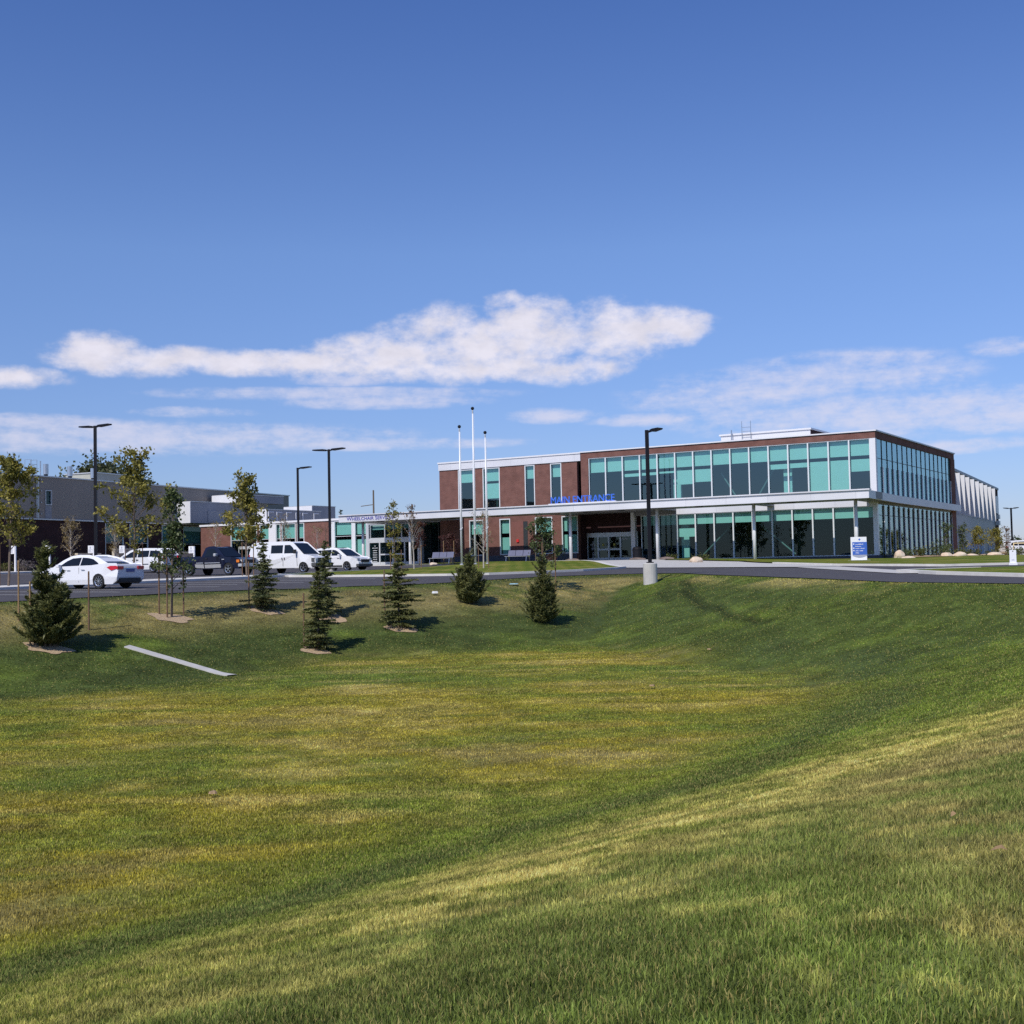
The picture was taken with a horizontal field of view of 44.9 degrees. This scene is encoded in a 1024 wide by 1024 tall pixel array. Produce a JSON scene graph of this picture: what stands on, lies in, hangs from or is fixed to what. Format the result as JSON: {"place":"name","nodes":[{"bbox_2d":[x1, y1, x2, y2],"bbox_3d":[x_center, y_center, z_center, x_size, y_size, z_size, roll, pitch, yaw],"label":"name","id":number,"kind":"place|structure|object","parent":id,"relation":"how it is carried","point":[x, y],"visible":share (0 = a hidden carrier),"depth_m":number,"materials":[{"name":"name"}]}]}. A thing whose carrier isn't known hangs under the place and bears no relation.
{"place":"outdoors","nodes":[
{"label":"outdoors","id":0,"kind":"place"},
{"bbox_2d":[0,568,240,573],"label":"pavement","id":1,"kind":"structure","parent":0,"point":[11,572],"depth_m":97.56,"materials":[{"name":"concrete"}]},
{"bbox_2d":[11,559,37,570],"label":"shrub","id":2,"kind":"object","parent":1,"relation":"on","point":[22,564],"visible":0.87,"depth_m":101.42,"materials":[{"name":"brown plant"}]},
{"bbox_2d":[0,574,296,589],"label":"pavement","id":3,"kind":"structure","parent":0,"point":[6,587],"depth_m":67.41,"materials":[{"name":"concrete"}]},
{"bbox_2d":[0,452,43,585],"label":"maple tree","id":4,"kind":"object","parent":3,"relation":"on","point":[11,468],"visible":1,"depth_m":59.93,"materials":[{"name":"green plant"}]},
{"bbox_2d":[216,467,275,575],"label":"maple tree","id":5,"kind":"object","parent":3,"relation":"on","point":[248,505],"visible":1,"depth_m":72.91,"materials":[{"name":"green plant"}]},
{"bbox_2d":[292,560,618,574],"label":"lawn","id":6,"kind":"structure","parent":0,"point":[507,566],"depth_m":80.30,"materials":[{"name":"green plant"}]},
{"bbox_2d":[384,498,404,568],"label":"young tree","id":7,"kind":"object","parent":6,"relation":"on","point":[392,505],"visible":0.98,"depth_m":79.97,"materials":[{"name":"green plant"}]},
{"bbox_2d":[401,504,422,568],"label":"young tree","id":8,"kind":"object","parent":6,"relation":"on","point":[413,517],"visible":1,"depth_m":83.00,"materials":[{"name":"green plant"}]},
{"bbox_2d":[411,522,426,564],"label":"red maple","id":9,"kind":"object","parent":6,"relation":"on","point":[419,535],"visible":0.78,"depth_m":105.93,"materials":[{"name":"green plant"}]},
{"bbox_2d":[428,552,453,563],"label":"park bench","id":10,"kind":"object","parent":6,"relation":"on","point":[441,555],"visible":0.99,"depth_m":103.09,"materials":[{"name":"silver metal"}]},
{"bbox_2d":[438,532,459,563],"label":"red maple","id":11,"kind":"object","parent":6,"relation":"on","point":[450,538],"visible":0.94,"depth_m":104.20,"materials":[{"name":"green plant"}]},
{"bbox_2d":[458,425,462,564],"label":"flagpole","id":12,"kind":"object","parent":6,"relation":"on","point":[460,488],"visible":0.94,"depth_m":94.08,"materials":[{"name":"silver metal"}]},
{"bbox_2d":[471,407,476,563],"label":"flagpole","id":13,"kind":"object","parent":6,"relation":"on","point":[474,501],"visible":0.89,"depth_m":94.10,"materials":[{"name":"silver metal"}]},
{"bbox_2d":[467,508,493,567],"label":"young tree","id":14,"kind":"object","parent":6,"relation":"on","point":[482,516],"visible":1,"depth_m":81.02,"materials":[{"name":"green plant"}]},
{"bbox_2d":[483,431,487,563],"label":"flagpole","id":15,"kind":"object","parent":6,"relation":"on","point":[486,495],"visible":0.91,"depth_m":94.09,"materials":[{"name":"silver metal"}]},
{"bbox_2d":[504,550,530,560],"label":"park bench","id":16,"kind":"object","parent":6,"relation":"on","point":[511,553],"visible":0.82,"depth_m":103.06,"materials":[{"name":"silver metal"}]},
{"bbox_2d":[524,512,564,573],"bbox_3d":[1.558,1.794,57.275,1.941,3.578,1.336,-1,-3,0],"label":"maple tree","id":17,"kind":"object","parent":6,"relation":"on","point":[540,520],"visible":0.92,"depth_m":57.09,"materials":[{"name":"green plant"}]},
{"bbox_2d":[0,560,1023,1023],"bbox_3d":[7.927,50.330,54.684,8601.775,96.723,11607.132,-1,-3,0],"label":"ground","id":18,"kind":"structure","parent":0,"point":[428,610],"depth_m":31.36,"materials":[{"name":"green plant"}]},
{"bbox_2d":[23,642,75,653],"bbox_3d":[-14.020,4.096,37.426,1.641,0.341,0.857,-1,-3,0],"label":"mulch bed","id":19,"kind":"object","parent":18,"relation":"on","point":[51,649],"visible":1,"depth_m":37.41,"materials":[{"name":"beige wood"}]},
{"bbox_2d":[11,540,84,646],"bbox_3d":[-14.102,2.468,37.720,2.137,3.343,2.082,0,-3,-18],"label":"pine tree","id":20,"kind":"object","parent":19,"relation":"on","point":[49,617],"visible":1,"depth_m":37.43,"materials":[{"name":"green plant"}]},
{"bbox_2d":[58,449,142,476],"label":"background tree","id":21,"kind":"object","parent":18,"relation":"on","point":[108,467],"visible":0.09,"depth_m":188.57,"materials":[{"name":"green plant"}]},
{"bbox_2d":[0,459,289,571],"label":"metal clad building","id":22,"kind":"structure","parent":18,"relation":"on","point":[58,501],"depth_m":122.89,"materials":[{"name":"metal"}]},
{"bbox_2d":[105,523,123,554],"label":"window","id":23,"kind":"structure","parent":22,"relation":"in","point":[107,539],"depth_m":126.63,"materials":[{"name":"teal glass"}]},
{"bbox_2d":[129,524,147,547],"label":"window","id":24,"kind":"structure","parent":22,"relation":"in","point":[140,540],"depth_m":130.62,"materials":[{"name":"teal glass"}]},
{"bbox_2d":[183,526,199,551],"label":"window","id":25,"kind":"structure","parent":22,"relation":"in","point":[192,533],"depth_m":138.70,"materials":[{"name":"teal glass"}]},
{"bbox_2d":[147,613,193,622],"bbox_3d":[-11.903,3.703,43.472,1.586,0.362,1.146,0,-3,-28],"label":"mulch bed","id":26,"kind":"object","parent":18,"relation":"on","point":[178,618],"visible":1,"depth_m":43.46,"materials":[{"name":"beige wood"}]},
{"bbox_2d":[149,486,195,616],"bbox_3d":[-11.929,1.398,43.722,1.643,4.704,1.909,-1,-3,0],"label":"maple tree","id":27,"kind":"object","parent":26,"relation":"on","point":[173,532],"visible":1,"depth_m":43.70,"materials":[{"name":"green plant"}]},
{"bbox_2d":[124,645,235,675],"bbox_3d":[-10.149,4.603,38.148,4.356,0.980,0.619,-3,-3,28],"label":"drain channel","id":28,"kind":"object","parent":18,"relation":"on","point":[175,660],"visible":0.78,"depth_m":38.35,"materials":[{"name":"concrete"}]},
{"bbox_2d":[250,606,284,614],"bbox_3d":[-9.203,3.680,46.490,1.435,0.334,1.010,-1,-3,0],"label":"mulch bed","id":29,"kind":"object","parent":18,"relation":"on","point":[269,611],"visible":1,"depth_m":46.42,"materials":[{"name":"beige wood"}]},
{"bbox_2d":[239,543,286,610],"bbox_3d":[-9.322,2.439,46.619,1.639,2.606,1.581,-4,-3,43],"label":"spruce tree","id":30,"kind":"object","parent":29,"relation":"on","point":[261,599],"visible":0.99,"depth_m":46.57,"materials":[{"name":"green plant"}]},
{"bbox_2d":[174,494,366,556],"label":"brick wing","id":31,"kind":"structure","parent":18,"relation":"on","point":[203,515],"depth_m":132.13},
{"bbox_2d":[281,523,295,541],"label":"window","id":32,"kind":"structure","parent":31,"relation":"in","point":[292,526],"depth_m":126.78,"materials":[{"name":"green glass"}]},
{"bbox_2d":[334,521,351,548],"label":"window","id":33,"kind":"structure","parent":31,"relation":"in","point":[342,528],"depth_m":123.18,"materials":[{"name":"green glass"}]},
{"bbox_2d":[354,523,365,555],"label":"window","id":34,"kind":"structure","parent":31,"relation":"in","point":[359,525],"depth_m":122.00,"materials":[{"name":"green glass"}]},
{"bbox_2d":[300,646,330,653],"bbox_3d":[-6.790,4.712,42.337,0.960,0.229,1.002,1,-3,-40],"label":"mulch bed","id":35,"kind":"object","parent":18,"relation":"on","point":[313,650],"visible":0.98,"depth_m":42.26,"materials":[{"name":"beige wood"}]},
{"bbox_2d":[299,571,340,649],"bbox_3d":[-6.671,3.428,42.592,1.572,2.865,1.657,-1,-3,0],"label":"spruce tree","id":36,"kind":"object","parent":35,"relation":"on","point":[318,635],"visible":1,"depth_m":42.48,"materials":[{"name":"green plant"}]},
{"bbox_2d":[319,614,346,622],"bbox_3d":[-6.740,3.981,46.487,1.003,0.309,1.028,1,-3,-41],"label":"mulch bed","id":37,"kind":"object","parent":18,"relation":"on","point":[338,617],"visible":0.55,"depth_m":46.56,"materials":[{"name":"beige wood"}]},
{"bbox_2d":[312,540,344,616],"bbox_3d":[-6.996,2.543,46.696,1.368,2.979,1.313,-1,-3,0],"label":"spruce tree","id":38,"kind":"object","parent":37,"relation":"on","point":[325,570],"visible":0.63,"depth_m":46.66,"materials":[{"name":"green plant"}]},
{"bbox_2d":[384,625,417,631],"bbox_3d":[-4.029,4.311,46.106,1.242,0.295,1.105,1,-3,-42],"label":"mulch bed","id":39,"kind":"object","parent":18,"relation":"on","point":[400,629],"visible":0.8,"depth_m":45.99,"materials":[{"name":"beige wood"}]},
{"bbox_2d":[370,557,424,627],"bbox_3d":[-4.279,3.045,46.461,2.072,2.777,1.944,-1,-3,0],"label":"spruce tree","id":40,"kind":"object","parent":39,"relation":"on","point":[398,596],"visible":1,"depth_m":46.20,"materials":[{"name":"green plant"}]},
{"bbox_2d":[449,548,491,603],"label":"pine tree","id":41,"kind":"object","parent":18,"relation":"on","point":[470,586],"visible":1,"depth_m":50.80,"materials":[{"name":"green plant"}]},
{"bbox_2d":[0,564,1023,601],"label":"parking lot","id":42,"kind":"structure","parent":18,"relation":"on","point":[198,586],"depth_m":59.29,"materials":[{"name":"grey asphalt"}]},
{"bbox_2d":[43,555,143,588],"bbox_3d":[-19.157,2.705,56.114,4.935,1.525,2.200,-2,-3,25],"label":"sedan","id":43,"kind":"object","parent":42,"relation":"on","point":[104,570],"visible":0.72,"depth_m":55.17,"materials":[{"name":"white paint"}]},
{"bbox_2d":[79,423,111,555],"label":"lamp post","id":44,"kind":"object","parent":42,"relation":"on","point":[95,478],"visible":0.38,"depth_m":81.31,"materials":[{"name":"metal"}]},
{"bbox_2d":[93,445,176,562],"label":"maple tree","id":45,"kind":"object","parent":42,"relation":"on","point":[131,478],"visible":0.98,"depth_m":69.94,"materials":[{"name":"green plant"}]},
{"bbox_2d":[120,548,179,571],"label":"minivan","id":46,"kind":"object","parent":42,"relation":"on","point":[147,557],"visible":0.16,"depth_m":92.37,"materials":[{"name":"white paint"}]},
{"bbox_2d":[176,546,259,575],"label":"pickup truck","id":47,"kind":"object","parent":42,"relation":"on","point":[227,560],"visible":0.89,"depth_m":80.81,"materials":[{"name":"blue paint"}]},
{"bbox_2d":[249,541,332,572],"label":"passenger van","id":48,"kind":"object","parent":42,"relation":"on","point":[303,557],"visible":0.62,"depth_m":83.26,"materials":[{"name":"white paint"}]},
{"bbox_2d":[296,466,311,541],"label":"lamp post","id":49,"kind":"object","parent":42,"relation":"on","point":[298,522],"visible":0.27,"depth_m":104.05,"materials":[{"name":"metal"}]},
{"bbox_2d":[312,447,345,570],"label":"lamp post","id":50,"kind":"object","parent":42,"relation":"on","point":[329,495],"visible":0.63,"depth_m":89.05,"materials":[{"name":"metal"}]},
{"bbox_2d":[314,547,372,570],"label":"crossover car","id":51,"kind":"object","parent":42,"relation":"on","point":[346,559],"visible":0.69,"depth_m":88.16,"materials":[{"name":"white paint"}]},
{"bbox_2d":[282,560,625,576],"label":"kerb","id":52,"kind":"structure","parent":42,"relation":"on","point":[522,572],"depth_m":69.79,"materials":[{"name":"concrete"}]},
{"bbox_2d":[800,566,908,572],"bbox_3d":[17.255,2.860,61.598,2.429,0.273,16.570,-1,-3,0],"label":"gutter","id":53,"kind":"object","parent":42,"relation":"on","point":[865,569],"visible":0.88,"depth_m":61.97,"materials":[{"name":"concrete"}]},
{"bbox_2d":[772,562,1023,565],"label":"kerb","id":54,"kind":"structure","parent":42,"relation":"on","point":[979,564],"depth_m":68.24,"materials":[{"name":"concrete"}]},
{"bbox_2d":[896,567,1023,576],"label":"kerb","id":55,"kind":"structure","parent":42,"relation":"on","point":[964,573],"depth_m":50.20,"materials":[{"name":"concrete"}]},
{"bbox_2d":[519,553,562,622],"bbox_3d":[1.168,3.032,49.630,1.639,2.909,1.668,1,-3,-36],"label":"pine tree","id":56,"kind":"object","parent":18,"relation":"on","point":[542,606],"visible":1,"depth_m":49.44,"materials":[{"name":"green plant"}]},
{"bbox_2d":[643,427,662,584],"bbox_3d":[6.707,-0.149,58.799,1.189,7.644,0.664,-3,-3,37],"label":"lamp post","id":57,"kind":"object","parent":18,"relation":"on","point":[649,571],"visible":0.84,"depth_m":58.82,"materials":[{"name":"metal"}]},
{"bbox_2d":[338,421,1000,564],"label":"clinic building","id":58,"kind":"structure","parent":18,"relation":"on","point":[806,493],"depth_m":108.67,"materials":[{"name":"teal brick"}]},
{"bbox_2d":[458,469,472,508],"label":"window","id":59,"kind":"structure","parent":58,"relation":"in","point":[466,475],"depth_m":115.58,"materials":[{"name":"green glass"}]},
{"bbox_2d":[469,520,483,555],"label":"window","id":60,"kind":"structure","parent":58,"relation":"in","point":[479,529],"depth_m":114.79,"materials":[{"name":"green glass"}]},
{"bbox_2d":[482,467,499,507],"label":"window","id":61,"kind":"structure","parent":58,"relation":"in","point":[493,474],"depth_m":114.01,"materials":[{"name":"green glass"}]},
{"bbox_2d":[499,519,510,554],"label":"window","id":62,"kind":"structure","parent":58,"relation":"in","point":[505,522],"depth_m":113.05,"materials":[{"name":"green glass"}]},
{"bbox_2d":[524,465,534,505],"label":"window","id":63,"kind":"structure","parent":58,"relation":"in","point":[530,468],"depth_m":111.81,"materials":[{"name":"green glass"}]},
{"bbox_2d":[550,463,561,503],"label":"window","id":64,"kind":"structure","parent":58,"relation":"in","point":[556,466],"depth_m":110.39,"materials":[{"name":"green glass"}]},
{"bbox_2d":[561,515,578,553],"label":"window","id":65,"kind":"structure","parent":58,"relation":"in","point":[566,518],"depth_m":109.46,"materials":[{"name":"green glass"}]},
{"bbox_2d":[588,457,605,501],"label":"window","id":66,"kind":"structure","parent":58,"relation":"in","point":[597,465],"depth_m":108.31,"materials":[{"name":"green glass"}]},
{"bbox_2d":[605,456,622,500],"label":"window","id":67,"kind":"structure","parent":58,"relation":"in","point":[614,464],"depth_m":107.44,"materials":[{"name":"green glass"}]},
{"bbox_2d":[622,455,639,500],"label":"window","id":68,"kind":"structure","parent":58,"relation":"in","point":[631,463],"depth_m":106.58,"materials":[{"name":"green glass"}]},
{"bbox_2d":[639,453,657,499],"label":"window","id":69,"kind":"structure","parent":58,"relation":"in","point":[652,458],"depth_m":105.65,"materials":[{"name":"green glass"}]},
{"bbox_2d":[641,515,659,557],"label":"window","id":70,"kind":"structure","parent":58,"relation":"in","point":[652,516],"depth_m":105.55,"materials":[{"name":"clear glass"}]},
{"bbox_2d":[657,452,675,498],"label":"window","id":71,"kind":"structure","parent":58,"relation":"in","point":[666,460],"depth_m":104.85,"materials":[{"name":"green glass"}]},
{"bbox_2d":[659,514,677,559],"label":"window","id":72,"kind":"structure","parent":58,"relation":"in","point":[671,519],"depth_m":104.60,"materials":[{"name":"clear glass"}]},
{"bbox_2d":[674,451,693,497],"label":"window","id":73,"kind":"structure","parent":58,"relation":"in","point":[683,459],"depth_m":103.96,"materials":[{"name":"green glass"}]},
{"bbox_2d":[677,513,695,559],"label":"window","id":74,"kind":"structure","parent":58,"relation":"in","point":[683,518],"depth_m":103.71,"materials":[{"name":"teal glass"}]},
{"bbox_2d":[692,450,711,496],"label":"window","id":75,"kind":"structure","parent":58,"relation":"in","point":[703,458],"depth_m":103.10,"materials":[{"name":"green glass"}]},
{"bbox_2d":[695,513,714,557],"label":"window","id":76,"kind":"structure","parent":58,"relation":"in","point":[702,518],"depth_m":102.85,"materials":[{"name":"teal glass"}]},
{"bbox_2d":[711,448,730,495],"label":"window","id":77,"kind":"structure","parent":58,"relation":"in","point":[720,456],"depth_m":102.25,"materials":[{"name":"green glass"}]},
{"bbox_2d":[714,512,733,557],"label":"window","id":78,"kind":"structure","parent":58,"relation":"in","point":[721,517],"depth_m":101.95,"materials":[{"name":"teal glass"}]},
{"bbox_2d":[729,447,749,494],"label":"window","id":79,"kind":"structure","parent":58,"relation":"in","point":[738,455],"depth_m":101.40,"materials":[{"name":"green glass"}]},
{"bbox_2d":[733,511,752,557],"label":"window","id":80,"kind":"structure","parent":58,"relation":"in","point":[743,516],"depth_m":101.08,"materials":[{"name":"teal glass"}]},
{"bbox_2d":[748,445,768,493],"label":"window","id":81,"kind":"structure","parent":58,"relation":"in","point":[759,454],"depth_m":100.54,"materials":[{"name":"green glass"}]},
{"bbox_2d":[755,510,772,557],"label":"window","id":82,"kind":"structure","parent":58,"relation":"in","point":[766,515],"depth_m":100.07,"materials":[{"name":"teal glass"}]},
{"bbox_2d":[768,444,788,492],"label":"window","id":83,"kind":"structure","parent":58,"relation":"in","point":[777,452],"depth_m":99.64,"materials":[{"name":"green glass"}]},
{"bbox_2d":[772,509,792,556],"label":"window","id":84,"kind":"structure","parent":58,"relation":"in","point":[779,515],"depth_m":99.32,"materials":[{"name":"teal glass"}]},
{"bbox_2d":[787,443,808,491],"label":"window","id":85,"kind":"structure","parent":58,"relation":"in","point":[797,452],"depth_m":98.79,"materials":[{"name":"green glass"}]},
{"bbox_2d":[792,508,813,556],"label":"window","id":86,"kind":"structure","parent":58,"relation":"in","point":[799,514],"depth_m":98.43,"materials":[{"name":"teal glass"}]},
{"bbox_2d":[807,441,828,490],"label":"window","id":87,"kind":"structure","parent":58,"relation":"in","point":[818,471],"depth_m":97.88,"materials":[{"name":"green glass"}]},
{"bbox_2d":[812,508,833,555],"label":"window","id":88,"kind":"structure","parent":58,"relation":"in","point":[820,513],"depth_m":97.61,"materials":[{"name":"teal glass"}]},
{"bbox_2d":[828,440,849,489],"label":"window","id":89,"kind":"structure","parent":58,"relation":"in","point":[840,475],"depth_m":97.00,"materials":[{"name":"green glass"}]},
{"bbox_2d":[833,507,854,555],"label":"window","id":90,"kind":"structure","parent":58,"relation":"in","point":[840,512],"depth_m":96.71,"materials":[{"name":"teal glass"}]},
{"bbox_2d":[848,438,870,488],"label":"window","id":91,"kind":"structure","parent":58,"relation":"in","point":[859,447],"depth_m":96.17,"materials":[{"name":"green glass"}]},
{"bbox_2d":[858,506,873,554],"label":"window","id":92,"kind":"structure","parent":58,"relation":"in","point":[863,511],"depth_m":95.82,"materials":[{"name":"teal glass"}]},
{"bbox_2d":[877,439,883,492],"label":"window","id":93,"kind":"structure","parent":58,"relation":"in","point":[879,442],"depth_m":96.62,"materials":[{"name":"blue glass"}]},
{"bbox_2d":[880,504,885,553],"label":"window","id":94,"kind":"structure","parent":58,"relation":"in","point":[883,507],"depth_m":96.62,"materials":[{"name":"black glass"}]},
{"bbox_2d":[882,440,889,493],"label":"window","id":95,"kind":"structure","parent":58,"relation":"in","point":[884,443],"depth_m":97.92,"materials":[{"name":"blue glass"}]},
{"bbox_2d":[887,441,894,494],"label":"window","id":96,"kind":"structure","parent":58,"relation":"in","point":[889,445],"depth_m":99.25,"materials":[{"name":"blue glass"}]},
{"bbox_2d":[892,443,899,495],"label":"window","id":97,"kind":"structure","parent":58,"relation":"in","point":[894,446],"depth_m":100.59,"materials":[{"name":"blue glass"}]},
{"bbox_2d":[897,444,904,496],"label":"window","id":98,"kind":"structure","parent":58,"relation":"in","point":[899,447],"depth_m":101.90,"materials":[{"name":"blue glass"}]},
{"bbox_2d":[902,446,909,496],"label":"window","id":99,"kind":"structure","parent":58,"relation":"in","point":[904,449],"depth_m":103.21,"materials":[{"name":"blue glass"}]},
{"bbox_2d":[907,447,913,497],"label":"window","id":100,"kind":"structure","parent":58,"relation":"in","point":[909,450],"depth_m":104.52,"materials":[{"name":"blue glass"}]},
{"bbox_2d":[912,448,918,498],"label":"window","id":101,"kind":"structure","parent":58,"relation":"in","point":[914,453],"depth_m":105.88,"materials":[{"name":"blue glass"}]},
{"bbox_2d":[916,449,923,498],"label":"window","id":102,"kind":"structure","parent":58,"relation":"in","point":[919,469],"depth_m":107.18,"materials":[{"name":"blue glass"}]},
{"bbox_2d":[921,451,927,499],"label":"window","id":103,"kind":"structure","parent":58,"relation":"in","point":[923,459],"depth_m":108.52,"materials":[{"name":"blue glass"}]},
{"bbox_2d":[925,452,931,500],"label":"window","id":104,"kind":"structure","parent":58,"relation":"in","point":[929,483],"depth_m":109.84,"materials":[{"name":"blue glass"}]},
{"bbox_2d":[930,453,935,500],"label":"window","id":105,"kind":"structure","parent":58,"relation":"in","point":[932,475],"depth_m":111.18,"materials":[{"name":"blue glass"}]},
{"bbox_2d":[934,454,939,501],"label":"window","id":106,"kind":"structure","parent":58,"relation":"in","point":[936,473],"depth_m":112.49,"materials":[{"name":"blue glass"}]},
{"bbox_2d":[938,456,943,502],"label":"window","id":107,"kind":"structure","parent":58,"relation":"in","point":[939,457],"depth_m":113.82,"materials":[{"name":"blue glass"}]},
{"bbox_2d":[942,457,947,502],"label":"window","id":108,"kind":"structure","parent":58,"relation":"in","point":[943,458],"depth_m":115.13,"materials":[{"name":"blue glass"}]},
{"bbox_2d":[946,458,951,503],"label":"window","id":109,"kind":"structure","parent":58,"relation":"in","point":[947,459],"depth_m":116.46,"materials":[{"name":"blue glass"}]},
{"bbox_2d":[913,554,1003,556],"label":"planting bed","id":110,"kind":"object","parent":18,"relation":"on","point":[933,555],"visible":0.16,"depth_m":100.93,"materials":[{"name":"brown soil"}]},
{"bbox_2d":[929,538,950,555],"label":"shrub","id":111,"kind":"object","parent":110,"relation":"on","point":[942,549],"visible":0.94,"depth_m":96.50,"materials":[{"name":"green plant"}]},
{"bbox_2d":[938,522,953,551],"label":"slender tree","id":112,"kind":"object","parent":110,"relation":"on","point":[945,530],"visible":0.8,"depth_m":98.90,"materials":[{"name":"green plant"}]},
{"bbox_2d":[955,522,967,550],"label":"slender tree","id":113,"kind":"object","parent":110,"relation":"on","point":[962,535],"visible":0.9,"depth_m":104.95,"materials":[{"name":"green plant"}]},
{"bbox_2d":[965,526,990,548],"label":"round tree","id":114,"kind":"object","parent":110,"relation":"on","point":[979,531],"visible":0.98,"depth_m":107.91,"materials":[{"name":"green plant"}]},
{"bbox_2d":[981,527,1005,549],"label":"round tree","id":115,"kind":"object","parent":110,"relation":"on","point":[995,535],"visible":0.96,"depth_m":111.79,"materials":[{"name":"green plant"}]},
{"bbox_2d":[999,540,1023,554],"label":"crossover car","id":116,"kind":"object","parent":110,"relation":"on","point":[1011,545],"visible":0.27,"depth_m":130.03,"materials":[{"name":"white paint"}]},
{"bbox_2d":[0,0,1023,554],"label":"sky","id":117,"kind":"structure","parent":0,"point":[255,236],"materials":[{"name":"blue"}]},
{"bbox_2d":[599,559,835,567],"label":"driveway","id":118,"kind":"structure","parent":0,"point":[659,562],"depth_m":84.09,"materials":[{"name":"concrete"}]},
{"bbox_2d":[679,555,1023,563],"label":"lawn","id":119,"kind":"structure","parent":0,"point":[964,559],"depth_m":81.59,"materials":[{"name":"green plant"}]},
{"bbox_2d":[850,537,866,559],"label":"monument sign","id":120,"kind":"object","parent":119,"relation":"on","point":[858,548],"visible":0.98,"depth_m":83.82,"materials":[{"name":"metal"}]},
{"bbox_2d":[911,566,1023,572],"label":"lawn","id":121,"kind":"structure","parent":0,"point":[1011,569],"depth_m":52.09,"materials":[{"name":"green plant"}]},
{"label":"planting bed","id":122,"kind":"structure","parent":0,"visible":0},
{"bbox_2d":[60,515,82,556],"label":"ornamental tree","id":123,"kind":"object","parent":122,"relation":"on","point":[72,522],"visible":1,"depth_m":108.04,"materials":[{"name":"green plant"}]},
{"bbox_2d":[101,517,123,556],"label":"ornamental tree","id":124,"kind":"object","parent":122,"relation":"on","point":[116,537],"visible":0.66,"depth_m":110.97,"materials":[{"name":"green plant"}]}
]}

